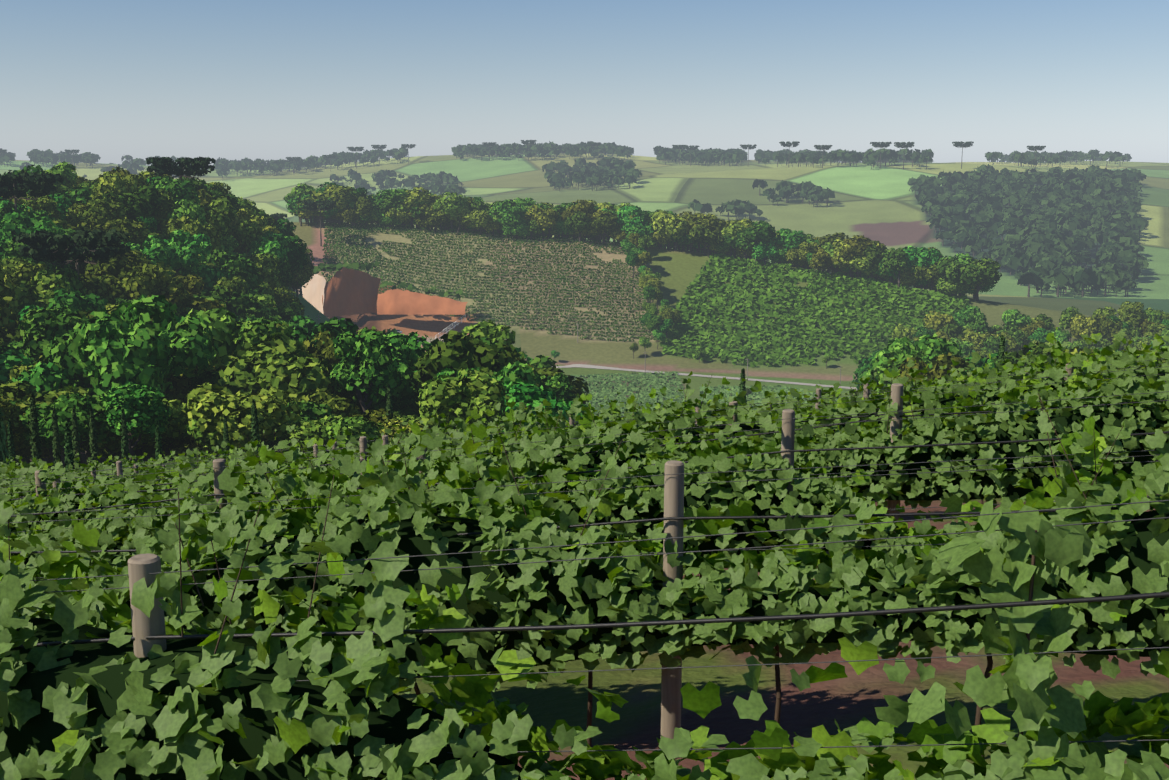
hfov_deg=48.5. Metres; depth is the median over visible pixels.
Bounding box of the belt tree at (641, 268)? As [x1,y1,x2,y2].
[638,266,651,275]
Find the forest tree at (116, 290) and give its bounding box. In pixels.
[97,275,139,300]
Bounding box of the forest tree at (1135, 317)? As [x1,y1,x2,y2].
[1117,301,1147,328]
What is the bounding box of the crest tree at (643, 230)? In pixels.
[622,222,655,237]
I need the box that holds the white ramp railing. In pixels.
[435,314,465,339]
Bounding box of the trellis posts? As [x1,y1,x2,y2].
[35,364,1073,758]
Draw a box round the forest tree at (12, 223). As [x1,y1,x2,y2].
[0,209,53,239]
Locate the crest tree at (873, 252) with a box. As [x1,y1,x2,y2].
[860,245,883,275]
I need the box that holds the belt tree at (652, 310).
[646,305,658,314]
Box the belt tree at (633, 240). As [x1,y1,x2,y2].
[628,233,639,244]
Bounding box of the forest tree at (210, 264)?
[179,253,226,289]
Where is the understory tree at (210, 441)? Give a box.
[185,416,265,454]
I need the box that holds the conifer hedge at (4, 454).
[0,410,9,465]
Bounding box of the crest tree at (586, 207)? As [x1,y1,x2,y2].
[560,199,595,239]
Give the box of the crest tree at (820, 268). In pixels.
[809,263,830,270]
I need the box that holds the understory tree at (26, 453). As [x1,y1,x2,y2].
[17,442,63,464]
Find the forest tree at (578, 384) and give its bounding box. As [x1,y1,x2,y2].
[532,366,588,403]
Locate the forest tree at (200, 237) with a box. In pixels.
[162,233,212,253]
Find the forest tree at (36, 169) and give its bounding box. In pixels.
[4,165,49,193]
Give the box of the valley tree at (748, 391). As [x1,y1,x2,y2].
[746,387,751,398]
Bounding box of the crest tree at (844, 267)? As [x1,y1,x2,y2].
[839,261,855,276]
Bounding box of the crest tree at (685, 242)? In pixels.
[674,230,701,252]
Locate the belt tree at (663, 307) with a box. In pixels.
[659,304,672,312]
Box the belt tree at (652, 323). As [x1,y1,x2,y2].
[644,315,662,341]
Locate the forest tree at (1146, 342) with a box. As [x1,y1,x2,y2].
[1134,337,1152,348]
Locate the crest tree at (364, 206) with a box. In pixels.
[353,196,374,226]
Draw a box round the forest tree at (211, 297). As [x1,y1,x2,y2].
[193,294,226,309]
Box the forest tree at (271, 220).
[265,214,276,223]
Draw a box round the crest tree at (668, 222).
[652,210,694,250]
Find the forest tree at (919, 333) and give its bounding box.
[912,327,935,336]
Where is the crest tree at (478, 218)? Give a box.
[469,210,491,234]
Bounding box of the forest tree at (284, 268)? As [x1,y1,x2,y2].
[273,258,293,287]
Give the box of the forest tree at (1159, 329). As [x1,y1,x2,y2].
[1144,323,1165,338]
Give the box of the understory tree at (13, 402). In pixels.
[1,399,26,408]
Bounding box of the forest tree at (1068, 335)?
[1048,327,1071,341]
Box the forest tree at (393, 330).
[383,328,397,333]
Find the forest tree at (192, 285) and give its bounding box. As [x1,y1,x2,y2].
[172,274,204,295]
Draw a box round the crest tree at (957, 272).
[935,258,982,295]
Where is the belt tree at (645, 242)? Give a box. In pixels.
[637,235,654,250]
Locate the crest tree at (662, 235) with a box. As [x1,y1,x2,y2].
[654,221,669,249]
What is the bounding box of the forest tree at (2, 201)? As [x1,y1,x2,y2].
[0,197,46,214]
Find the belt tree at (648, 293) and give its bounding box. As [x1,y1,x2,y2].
[643,286,655,311]
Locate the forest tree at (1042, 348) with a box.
[989,342,1069,375]
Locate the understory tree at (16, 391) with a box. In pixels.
[0,380,61,461]
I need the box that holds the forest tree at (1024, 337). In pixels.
[1021,329,1031,345]
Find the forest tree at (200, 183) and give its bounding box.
[177,175,207,192]
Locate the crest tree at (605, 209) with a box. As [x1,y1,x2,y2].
[594,206,609,240]
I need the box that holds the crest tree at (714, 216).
[695,213,717,252]
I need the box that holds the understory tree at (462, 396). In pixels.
[416,367,509,431]
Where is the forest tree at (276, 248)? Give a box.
[248,236,287,262]
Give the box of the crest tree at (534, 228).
[524,220,542,239]
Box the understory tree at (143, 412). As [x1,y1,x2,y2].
[102,382,170,466]
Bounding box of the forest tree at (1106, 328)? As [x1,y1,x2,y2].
[1089,314,1123,341]
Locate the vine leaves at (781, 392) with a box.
[0,358,1137,485]
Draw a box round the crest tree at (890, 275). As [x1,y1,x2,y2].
[876,256,905,282]
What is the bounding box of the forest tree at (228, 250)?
[216,245,246,258]
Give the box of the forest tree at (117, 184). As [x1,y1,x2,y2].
[91,171,138,198]
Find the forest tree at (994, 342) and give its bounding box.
[981,336,1007,354]
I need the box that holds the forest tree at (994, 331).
[989,328,1001,335]
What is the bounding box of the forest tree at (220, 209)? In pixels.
[186,196,235,240]
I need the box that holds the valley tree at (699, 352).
[695,349,705,362]
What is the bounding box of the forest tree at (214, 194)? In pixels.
[206,189,238,216]
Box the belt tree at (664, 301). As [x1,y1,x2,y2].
[660,299,669,306]
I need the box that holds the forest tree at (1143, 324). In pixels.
[1135,319,1160,337]
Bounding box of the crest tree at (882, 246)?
[869,240,886,277]
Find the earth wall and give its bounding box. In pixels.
[322,267,380,316]
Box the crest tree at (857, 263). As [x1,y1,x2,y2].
[845,253,873,277]
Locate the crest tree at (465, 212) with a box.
[447,205,470,232]
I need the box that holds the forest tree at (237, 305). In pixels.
[202,286,265,318]
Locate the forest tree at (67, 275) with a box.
[38,266,91,298]
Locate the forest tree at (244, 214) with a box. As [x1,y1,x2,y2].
[229,208,266,232]
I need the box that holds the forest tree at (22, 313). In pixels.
[0,303,42,331]
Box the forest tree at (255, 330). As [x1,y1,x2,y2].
[231,317,294,349]
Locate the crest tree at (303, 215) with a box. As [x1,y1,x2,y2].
[293,202,311,225]
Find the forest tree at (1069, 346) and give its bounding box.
[1065,341,1082,351]
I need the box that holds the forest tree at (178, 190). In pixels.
[138,176,199,207]
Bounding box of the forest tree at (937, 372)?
[885,353,971,396]
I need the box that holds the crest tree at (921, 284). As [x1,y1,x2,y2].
[913,275,928,288]
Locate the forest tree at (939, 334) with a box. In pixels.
[934,331,964,341]
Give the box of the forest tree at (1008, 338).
[995,332,1016,342]
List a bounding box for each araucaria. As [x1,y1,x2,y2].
[0,173,63,211]
[12,228,130,278]
[64,149,79,161]
[145,157,215,180]
[270,213,286,222]
[286,157,300,171]
[302,200,336,245]
[323,155,335,170]
[347,147,363,167]
[371,145,386,164]
[401,144,415,162]
[482,142,495,159]
[521,140,536,160]
[587,142,600,159]
[672,145,687,164]
[684,145,699,165]
[740,144,756,160]
[779,141,799,166]
[814,145,832,167]
[870,142,891,167]
[894,142,914,168]
[952,141,973,168]
[1027,146,1045,165]
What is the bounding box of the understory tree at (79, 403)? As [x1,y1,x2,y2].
[19,393,120,468]
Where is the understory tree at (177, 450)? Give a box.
[147,445,198,460]
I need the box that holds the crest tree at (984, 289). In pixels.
[962,283,995,298]
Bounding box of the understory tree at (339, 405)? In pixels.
[298,388,359,417]
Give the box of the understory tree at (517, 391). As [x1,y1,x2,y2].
[501,379,580,426]
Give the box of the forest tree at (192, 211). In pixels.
[161,199,208,234]
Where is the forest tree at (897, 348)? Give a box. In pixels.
[861,333,963,393]
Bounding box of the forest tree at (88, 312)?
[70,310,122,324]
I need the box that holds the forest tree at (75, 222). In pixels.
[65,215,92,233]
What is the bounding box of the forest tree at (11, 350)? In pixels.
[0,345,22,356]
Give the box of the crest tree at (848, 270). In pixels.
[842,265,856,277]
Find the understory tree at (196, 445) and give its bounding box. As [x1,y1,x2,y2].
[190,433,268,454]
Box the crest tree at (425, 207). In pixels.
[415,196,435,227]
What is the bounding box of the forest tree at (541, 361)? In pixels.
[527,355,558,369]
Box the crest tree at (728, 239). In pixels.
[721,227,747,258]
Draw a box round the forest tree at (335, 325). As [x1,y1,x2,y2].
[288,316,360,353]
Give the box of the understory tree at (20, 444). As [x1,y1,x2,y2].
[5,400,30,465]
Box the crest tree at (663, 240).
[650,232,671,247]
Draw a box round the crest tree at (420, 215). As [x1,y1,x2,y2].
[409,204,427,226]
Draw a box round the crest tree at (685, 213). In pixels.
[676,211,696,251]
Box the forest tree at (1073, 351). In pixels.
[1061,346,1105,368]
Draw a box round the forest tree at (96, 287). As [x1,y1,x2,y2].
[79,275,111,300]
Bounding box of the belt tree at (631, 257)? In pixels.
[625,251,638,277]
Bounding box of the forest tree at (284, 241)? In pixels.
[259,233,294,254]
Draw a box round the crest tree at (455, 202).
[432,192,468,231]
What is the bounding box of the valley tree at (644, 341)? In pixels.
[639,336,651,348]
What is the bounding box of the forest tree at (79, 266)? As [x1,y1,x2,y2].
[55,258,87,270]
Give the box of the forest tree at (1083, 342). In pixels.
[1076,337,1092,348]
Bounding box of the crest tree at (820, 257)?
[809,247,848,273]
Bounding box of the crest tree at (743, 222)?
[726,219,754,259]
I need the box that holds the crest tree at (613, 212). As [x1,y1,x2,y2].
[606,211,623,240]
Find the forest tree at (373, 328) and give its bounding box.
[356,326,390,339]
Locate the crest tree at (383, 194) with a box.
[376,189,399,209]
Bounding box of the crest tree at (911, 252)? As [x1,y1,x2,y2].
[898,246,945,287]
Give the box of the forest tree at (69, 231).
[54,228,75,236]
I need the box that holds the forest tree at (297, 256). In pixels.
[284,235,308,294]
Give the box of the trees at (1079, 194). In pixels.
[0,141,1148,297]
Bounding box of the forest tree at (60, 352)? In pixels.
[41,323,105,469]
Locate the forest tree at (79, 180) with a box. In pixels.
[76,176,88,183]
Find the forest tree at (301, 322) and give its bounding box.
[280,315,318,334]
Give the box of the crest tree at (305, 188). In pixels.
[283,183,313,221]
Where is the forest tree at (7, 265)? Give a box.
[0,257,39,280]
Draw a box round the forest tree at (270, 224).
[263,220,284,234]
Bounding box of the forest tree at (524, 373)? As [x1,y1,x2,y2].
[460,361,542,385]
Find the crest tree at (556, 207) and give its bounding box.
[525,203,566,237]
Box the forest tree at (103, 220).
[85,212,109,226]
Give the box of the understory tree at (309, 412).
[266,400,332,453]
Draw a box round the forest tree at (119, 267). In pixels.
[79,250,161,283]
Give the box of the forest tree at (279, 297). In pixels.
[271,286,304,315]
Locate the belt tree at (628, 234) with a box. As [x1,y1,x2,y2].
[626,232,641,245]
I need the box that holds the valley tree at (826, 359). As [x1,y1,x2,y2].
[822,355,830,368]
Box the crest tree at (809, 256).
[806,252,812,268]
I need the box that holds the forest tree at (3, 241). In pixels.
[0,236,12,263]
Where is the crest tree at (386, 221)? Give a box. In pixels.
[379,215,401,226]
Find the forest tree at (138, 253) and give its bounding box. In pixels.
[127,249,145,262]
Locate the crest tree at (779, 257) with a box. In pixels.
[770,249,787,263]
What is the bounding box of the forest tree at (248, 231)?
[226,220,263,253]
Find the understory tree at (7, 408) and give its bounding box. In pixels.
[0,393,29,440]
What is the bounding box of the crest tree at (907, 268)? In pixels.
[890,257,909,272]
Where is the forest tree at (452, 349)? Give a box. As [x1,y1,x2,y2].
[413,330,526,395]
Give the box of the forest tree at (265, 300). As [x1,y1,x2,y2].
[249,293,278,319]
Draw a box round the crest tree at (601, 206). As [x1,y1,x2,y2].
[588,200,612,239]
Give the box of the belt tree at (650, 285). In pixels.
[643,281,658,302]
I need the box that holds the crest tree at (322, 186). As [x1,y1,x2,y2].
[311,182,341,222]
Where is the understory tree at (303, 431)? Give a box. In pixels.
[275,415,341,453]
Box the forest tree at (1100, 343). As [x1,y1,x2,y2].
[1090,338,1111,349]
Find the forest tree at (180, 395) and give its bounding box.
[161,369,214,404]
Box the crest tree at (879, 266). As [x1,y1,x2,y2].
[870,255,887,279]
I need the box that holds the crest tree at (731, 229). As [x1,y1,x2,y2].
[719,223,744,259]
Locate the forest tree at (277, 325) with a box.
[270,320,293,330]
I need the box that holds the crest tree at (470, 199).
[462,197,477,229]
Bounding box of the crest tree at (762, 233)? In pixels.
[734,223,775,260]
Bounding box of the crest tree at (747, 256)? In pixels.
[735,248,752,258]
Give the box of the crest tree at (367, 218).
[353,211,373,226]
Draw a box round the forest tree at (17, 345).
[4,340,24,353]
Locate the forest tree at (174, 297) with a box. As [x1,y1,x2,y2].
[163,290,226,318]
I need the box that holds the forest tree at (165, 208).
[152,188,176,232]
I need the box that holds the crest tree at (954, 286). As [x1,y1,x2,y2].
[937,281,968,295]
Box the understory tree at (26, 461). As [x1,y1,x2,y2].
[22,456,30,463]
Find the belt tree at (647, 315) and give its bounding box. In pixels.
[640,312,652,334]
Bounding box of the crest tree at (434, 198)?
[427,196,438,228]
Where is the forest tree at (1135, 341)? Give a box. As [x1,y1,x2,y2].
[1128,332,1153,344]
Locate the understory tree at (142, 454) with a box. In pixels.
[119,443,175,463]
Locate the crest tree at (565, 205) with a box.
[559,203,575,236]
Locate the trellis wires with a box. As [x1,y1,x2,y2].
[0,358,1168,752]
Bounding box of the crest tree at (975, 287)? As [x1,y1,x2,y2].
[968,280,997,298]
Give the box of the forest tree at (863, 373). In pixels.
[858,369,876,389]
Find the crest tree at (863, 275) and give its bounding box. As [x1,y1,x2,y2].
[854,273,867,278]
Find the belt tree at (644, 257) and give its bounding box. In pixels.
[635,252,652,265]
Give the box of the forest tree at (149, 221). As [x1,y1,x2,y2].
[135,216,158,232]
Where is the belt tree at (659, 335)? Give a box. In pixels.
[652,329,664,348]
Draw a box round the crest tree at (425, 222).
[415,216,440,229]
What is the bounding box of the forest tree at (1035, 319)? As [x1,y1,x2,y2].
[1026,317,1040,323]
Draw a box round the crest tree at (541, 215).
[524,202,561,235]
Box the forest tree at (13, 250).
[2,240,51,270]
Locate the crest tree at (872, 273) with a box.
[861,265,877,277]
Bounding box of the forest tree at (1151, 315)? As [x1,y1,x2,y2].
[1143,310,1161,323]
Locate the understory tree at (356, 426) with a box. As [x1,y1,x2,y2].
[325,415,388,448]
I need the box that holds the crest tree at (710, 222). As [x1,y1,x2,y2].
[682,213,729,254]
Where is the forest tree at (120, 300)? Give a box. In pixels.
[108,298,132,306]
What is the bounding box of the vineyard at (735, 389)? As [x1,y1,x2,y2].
[699,385,849,409]
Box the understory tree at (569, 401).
[556,399,587,417]
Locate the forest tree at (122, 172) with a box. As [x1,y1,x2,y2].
[99,166,141,181]
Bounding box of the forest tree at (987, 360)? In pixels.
[975,353,1014,366]
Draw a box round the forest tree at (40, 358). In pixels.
[31,355,47,364]
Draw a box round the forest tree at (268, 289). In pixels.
[253,282,273,296]
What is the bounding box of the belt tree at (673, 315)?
[658,308,679,326]
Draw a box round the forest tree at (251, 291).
[246,287,262,295]
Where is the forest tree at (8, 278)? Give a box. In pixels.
[0,272,16,288]
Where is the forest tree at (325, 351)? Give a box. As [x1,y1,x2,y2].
[302,331,354,373]
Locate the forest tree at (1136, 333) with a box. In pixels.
[1120,321,1141,336]
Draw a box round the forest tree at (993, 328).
[985,325,1001,334]
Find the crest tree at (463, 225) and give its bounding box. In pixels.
[450,213,470,229]
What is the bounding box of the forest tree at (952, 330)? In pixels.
[939,323,965,337]
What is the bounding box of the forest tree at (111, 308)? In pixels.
[104,302,152,322]
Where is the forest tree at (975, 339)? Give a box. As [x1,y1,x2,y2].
[962,328,993,348]
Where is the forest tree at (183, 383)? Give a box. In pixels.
[156,361,207,403]
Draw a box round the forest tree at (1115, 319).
[1104,315,1132,329]
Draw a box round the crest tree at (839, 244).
[832,237,878,273]
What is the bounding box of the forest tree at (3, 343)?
[0,338,7,346]
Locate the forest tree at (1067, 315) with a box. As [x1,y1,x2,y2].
[1059,306,1083,341]
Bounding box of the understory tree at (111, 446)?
[80,431,154,464]
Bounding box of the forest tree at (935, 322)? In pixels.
[922,311,954,331]
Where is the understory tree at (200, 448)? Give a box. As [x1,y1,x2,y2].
[179,442,219,456]
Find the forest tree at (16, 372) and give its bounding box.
[8,363,39,380]
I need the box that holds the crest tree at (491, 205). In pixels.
[488,201,509,234]
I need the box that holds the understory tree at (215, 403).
[184,383,302,452]
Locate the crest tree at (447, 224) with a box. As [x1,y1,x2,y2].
[442,220,454,229]
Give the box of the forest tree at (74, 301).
[44,289,110,318]
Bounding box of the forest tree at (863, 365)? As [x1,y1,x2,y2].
[852,357,871,392]
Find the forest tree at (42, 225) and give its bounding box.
[24,220,85,270]
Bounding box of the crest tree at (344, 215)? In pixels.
[335,208,363,226]
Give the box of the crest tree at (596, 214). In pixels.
[590,210,617,234]
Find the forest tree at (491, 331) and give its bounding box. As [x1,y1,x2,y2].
[460,320,515,358]
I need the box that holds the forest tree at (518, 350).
[514,347,534,369]
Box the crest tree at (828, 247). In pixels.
[821,239,841,271]
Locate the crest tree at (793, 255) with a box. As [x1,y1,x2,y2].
[785,248,807,266]
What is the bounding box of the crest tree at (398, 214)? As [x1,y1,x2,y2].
[384,207,410,227]
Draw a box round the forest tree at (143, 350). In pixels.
[77,294,218,461]
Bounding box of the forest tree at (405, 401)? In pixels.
[337,371,422,417]
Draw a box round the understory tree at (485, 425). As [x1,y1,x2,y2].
[454,416,503,426]
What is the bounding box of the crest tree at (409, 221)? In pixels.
[402,211,416,228]
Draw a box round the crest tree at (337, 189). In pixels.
[311,184,357,223]
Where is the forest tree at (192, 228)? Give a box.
[161,214,223,252]
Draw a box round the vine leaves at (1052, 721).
[0,339,1168,779]
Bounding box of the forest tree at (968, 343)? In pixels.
[947,337,973,347]
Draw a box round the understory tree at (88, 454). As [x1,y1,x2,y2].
[80,447,90,466]
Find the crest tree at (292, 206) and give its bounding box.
[286,194,310,225]
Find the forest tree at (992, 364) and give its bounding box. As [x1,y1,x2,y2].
[965,361,1012,375]
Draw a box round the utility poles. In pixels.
[315,314,842,383]
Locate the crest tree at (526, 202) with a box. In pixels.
[513,197,535,205]
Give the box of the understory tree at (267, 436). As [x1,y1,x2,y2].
[251,392,284,440]
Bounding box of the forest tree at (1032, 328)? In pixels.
[1017,320,1047,337]
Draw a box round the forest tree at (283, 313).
[272,305,298,325]
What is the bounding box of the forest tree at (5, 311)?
[0,293,19,335]
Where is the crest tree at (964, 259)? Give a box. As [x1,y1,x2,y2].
[939,253,975,269]
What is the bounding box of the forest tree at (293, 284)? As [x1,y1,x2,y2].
[288,276,305,297]
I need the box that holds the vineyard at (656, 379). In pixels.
[567,371,686,416]
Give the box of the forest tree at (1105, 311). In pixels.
[1092,306,1116,319]
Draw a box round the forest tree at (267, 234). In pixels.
[243,230,280,255]
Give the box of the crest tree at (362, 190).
[350,187,368,198]
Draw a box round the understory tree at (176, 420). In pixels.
[88,398,189,460]
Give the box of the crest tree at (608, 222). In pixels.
[590,211,619,245]
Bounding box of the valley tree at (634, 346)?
[629,343,638,358]
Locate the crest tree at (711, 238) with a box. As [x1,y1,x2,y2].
[688,220,723,256]
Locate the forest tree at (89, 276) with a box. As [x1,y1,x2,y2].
[79,274,102,281]
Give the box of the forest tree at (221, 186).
[206,181,231,196]
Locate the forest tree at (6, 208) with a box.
[0,203,26,215]
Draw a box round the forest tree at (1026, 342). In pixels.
[1023,338,1039,345]
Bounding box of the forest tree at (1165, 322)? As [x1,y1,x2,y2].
[1156,319,1168,328]
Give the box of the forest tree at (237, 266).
[198,250,264,293]
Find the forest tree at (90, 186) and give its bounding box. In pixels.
[77,182,99,192]
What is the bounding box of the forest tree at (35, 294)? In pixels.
[4,274,70,313]
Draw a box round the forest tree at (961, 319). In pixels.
[953,305,980,327]
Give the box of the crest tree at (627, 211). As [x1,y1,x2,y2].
[617,206,652,220]
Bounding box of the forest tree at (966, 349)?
[947,342,971,357]
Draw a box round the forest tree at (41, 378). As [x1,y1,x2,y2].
[12,361,93,470]
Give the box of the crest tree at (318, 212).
[299,195,331,225]
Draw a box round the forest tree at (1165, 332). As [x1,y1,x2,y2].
[1161,325,1168,346]
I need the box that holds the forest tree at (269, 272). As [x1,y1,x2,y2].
[249,253,280,288]
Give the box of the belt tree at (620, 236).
[615,230,626,241]
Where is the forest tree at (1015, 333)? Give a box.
[994,324,1024,349]
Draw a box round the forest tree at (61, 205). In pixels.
[26,194,71,219]
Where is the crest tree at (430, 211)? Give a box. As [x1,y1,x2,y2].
[422,205,447,231]
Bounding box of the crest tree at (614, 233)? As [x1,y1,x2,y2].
[608,224,623,243]
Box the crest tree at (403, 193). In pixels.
[391,189,408,225]
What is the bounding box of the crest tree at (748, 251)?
[736,242,753,258]
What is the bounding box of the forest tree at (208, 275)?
[182,263,230,290]
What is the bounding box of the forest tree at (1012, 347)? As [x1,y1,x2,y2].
[987,337,1019,353]
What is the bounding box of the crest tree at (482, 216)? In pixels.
[461,209,493,233]
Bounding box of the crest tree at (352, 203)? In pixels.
[323,186,360,223]
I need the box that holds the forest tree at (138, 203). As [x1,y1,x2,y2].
[98,184,162,220]
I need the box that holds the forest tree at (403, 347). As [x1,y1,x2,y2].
[383,331,432,386]
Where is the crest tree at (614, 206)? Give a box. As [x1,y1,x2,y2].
[599,202,621,239]
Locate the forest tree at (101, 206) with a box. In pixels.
[65,196,126,224]
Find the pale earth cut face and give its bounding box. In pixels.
[302,274,325,313]
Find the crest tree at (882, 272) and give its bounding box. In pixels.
[875,258,893,282]
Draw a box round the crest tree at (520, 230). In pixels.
[502,222,529,238]
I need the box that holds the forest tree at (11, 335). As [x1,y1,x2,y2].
[0,320,23,344]
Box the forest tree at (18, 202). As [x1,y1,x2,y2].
[9,196,22,204]
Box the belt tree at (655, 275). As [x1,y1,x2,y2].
[641,270,660,279]
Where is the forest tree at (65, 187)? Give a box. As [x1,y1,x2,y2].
[55,185,71,191]
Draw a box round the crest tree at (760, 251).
[751,241,778,264]
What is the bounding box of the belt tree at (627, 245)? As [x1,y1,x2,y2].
[620,239,635,252]
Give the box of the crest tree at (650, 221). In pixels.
[646,212,658,246]
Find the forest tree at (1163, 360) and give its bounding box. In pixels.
[1140,345,1167,365]
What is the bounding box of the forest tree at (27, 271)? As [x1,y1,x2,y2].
[9,262,49,283]
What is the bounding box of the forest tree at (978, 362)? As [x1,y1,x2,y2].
[964,355,985,367]
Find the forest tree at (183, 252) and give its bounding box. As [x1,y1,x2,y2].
[142,229,209,275]
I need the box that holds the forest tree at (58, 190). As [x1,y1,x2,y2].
[48,181,65,194]
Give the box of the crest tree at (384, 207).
[373,195,399,226]
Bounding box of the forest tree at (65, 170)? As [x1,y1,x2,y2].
[17,162,78,188]
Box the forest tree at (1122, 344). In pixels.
[1111,334,1133,351]
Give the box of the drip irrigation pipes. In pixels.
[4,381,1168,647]
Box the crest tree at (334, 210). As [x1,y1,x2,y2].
[313,197,341,223]
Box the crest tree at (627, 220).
[620,217,636,232]
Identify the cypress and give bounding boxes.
[7,419,15,464]
[29,393,41,466]
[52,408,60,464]
[64,422,74,471]
[71,408,80,468]
[89,408,98,465]
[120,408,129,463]
[154,422,162,460]
[223,416,229,457]
[250,399,259,453]
[385,384,393,419]
[739,368,746,403]
[869,370,873,393]
[997,335,1005,375]
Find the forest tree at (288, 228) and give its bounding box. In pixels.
[274,218,295,235]
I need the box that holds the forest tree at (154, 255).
[121,242,175,276]
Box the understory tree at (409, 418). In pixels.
[396,415,424,425]
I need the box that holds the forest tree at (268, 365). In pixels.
[206,332,336,403]
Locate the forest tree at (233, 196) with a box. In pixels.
[227,193,237,214]
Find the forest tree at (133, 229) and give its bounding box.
[89,217,148,249]
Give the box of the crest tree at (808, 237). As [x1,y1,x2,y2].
[788,233,815,267]
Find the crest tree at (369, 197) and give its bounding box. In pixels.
[366,195,378,223]
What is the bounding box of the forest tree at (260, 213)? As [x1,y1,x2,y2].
[237,201,267,225]
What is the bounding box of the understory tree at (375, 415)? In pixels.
[342,408,392,446]
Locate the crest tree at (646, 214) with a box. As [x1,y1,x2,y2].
[624,205,662,224]
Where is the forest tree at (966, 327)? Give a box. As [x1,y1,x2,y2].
[956,325,979,337]
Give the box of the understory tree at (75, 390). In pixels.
[48,386,100,463]
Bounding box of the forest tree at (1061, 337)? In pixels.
[1051,330,1067,343]
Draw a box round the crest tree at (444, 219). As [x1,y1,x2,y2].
[431,205,448,230]
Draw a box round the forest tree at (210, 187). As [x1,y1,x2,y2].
[205,184,219,190]
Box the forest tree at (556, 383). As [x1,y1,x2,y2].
[537,373,577,403]
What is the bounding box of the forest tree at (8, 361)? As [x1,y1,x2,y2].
[0,352,35,384]
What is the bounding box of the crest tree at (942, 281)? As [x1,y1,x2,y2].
[935,278,951,292]
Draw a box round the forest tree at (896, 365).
[876,351,933,392]
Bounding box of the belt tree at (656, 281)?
[643,277,661,301]
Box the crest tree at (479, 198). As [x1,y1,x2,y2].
[474,197,484,230]
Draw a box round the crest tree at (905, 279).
[897,271,915,284]
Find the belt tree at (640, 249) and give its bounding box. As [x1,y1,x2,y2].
[636,247,650,255]
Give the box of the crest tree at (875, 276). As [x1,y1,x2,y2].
[865,267,887,278]
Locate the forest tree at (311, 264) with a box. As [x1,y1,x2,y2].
[300,260,313,295]
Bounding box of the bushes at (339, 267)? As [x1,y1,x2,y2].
[313,261,467,297]
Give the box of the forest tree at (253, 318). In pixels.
[241,316,262,324]
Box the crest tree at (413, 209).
[409,200,430,227]
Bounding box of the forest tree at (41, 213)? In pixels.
[33,210,65,220]
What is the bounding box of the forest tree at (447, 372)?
[434,368,471,380]
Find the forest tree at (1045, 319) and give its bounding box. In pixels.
[1037,314,1054,330]
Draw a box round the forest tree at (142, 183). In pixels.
[122,174,146,187]
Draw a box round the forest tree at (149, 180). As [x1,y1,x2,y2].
[146,177,161,184]
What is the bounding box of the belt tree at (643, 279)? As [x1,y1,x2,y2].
[639,275,650,287]
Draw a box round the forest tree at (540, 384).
[514,359,548,388]
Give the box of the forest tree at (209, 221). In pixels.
[204,210,220,237]
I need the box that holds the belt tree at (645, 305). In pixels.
[642,301,656,311]
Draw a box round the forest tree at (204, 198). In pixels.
[194,189,212,204]
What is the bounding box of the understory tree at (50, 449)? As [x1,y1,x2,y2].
[29,398,54,467]
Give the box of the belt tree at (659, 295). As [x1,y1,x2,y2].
[655,290,662,308]
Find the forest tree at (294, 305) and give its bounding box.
[279,301,301,315]
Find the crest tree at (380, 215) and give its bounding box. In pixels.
[372,206,384,218]
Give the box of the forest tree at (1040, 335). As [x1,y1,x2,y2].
[1027,327,1048,344]
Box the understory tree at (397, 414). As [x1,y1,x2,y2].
[382,411,404,422]
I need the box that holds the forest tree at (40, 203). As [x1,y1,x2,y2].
[21,194,60,219]
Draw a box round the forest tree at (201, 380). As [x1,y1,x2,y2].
[190,367,234,393]
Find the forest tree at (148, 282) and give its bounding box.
[122,261,188,299]
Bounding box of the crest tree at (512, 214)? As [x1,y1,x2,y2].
[488,199,527,236]
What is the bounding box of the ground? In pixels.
[0,153,1168,779]
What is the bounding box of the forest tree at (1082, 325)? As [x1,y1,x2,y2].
[1070,314,1097,339]
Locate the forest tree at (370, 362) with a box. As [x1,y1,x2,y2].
[330,328,406,414]
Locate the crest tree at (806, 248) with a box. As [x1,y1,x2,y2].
[797,242,818,268]
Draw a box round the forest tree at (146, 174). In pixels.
[139,171,158,181]
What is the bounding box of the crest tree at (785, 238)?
[769,228,805,263]
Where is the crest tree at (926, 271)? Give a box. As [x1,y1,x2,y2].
[908,262,942,289]
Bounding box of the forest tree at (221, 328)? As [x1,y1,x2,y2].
[173,307,247,456]
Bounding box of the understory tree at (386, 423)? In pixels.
[374,418,432,443]
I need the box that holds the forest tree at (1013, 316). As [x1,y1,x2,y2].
[1001,309,1030,328]
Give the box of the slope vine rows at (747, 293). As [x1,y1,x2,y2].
[659,253,969,366]
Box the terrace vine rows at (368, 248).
[321,222,654,341]
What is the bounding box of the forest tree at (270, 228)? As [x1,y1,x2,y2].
[262,226,280,233]
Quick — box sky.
[0,0,1168,165]
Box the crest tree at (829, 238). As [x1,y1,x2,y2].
[818,232,849,270]
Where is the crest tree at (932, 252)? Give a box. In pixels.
[912,247,939,289]
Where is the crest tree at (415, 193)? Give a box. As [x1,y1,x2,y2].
[401,187,431,225]
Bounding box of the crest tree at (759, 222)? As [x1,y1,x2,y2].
[732,220,774,259]
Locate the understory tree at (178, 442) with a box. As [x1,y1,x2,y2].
[142,406,193,458]
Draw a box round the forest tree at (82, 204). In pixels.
[67,203,90,214]
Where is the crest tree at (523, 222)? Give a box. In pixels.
[514,218,529,229]
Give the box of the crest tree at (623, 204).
[615,202,634,241]
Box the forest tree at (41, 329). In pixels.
[18,306,88,457]

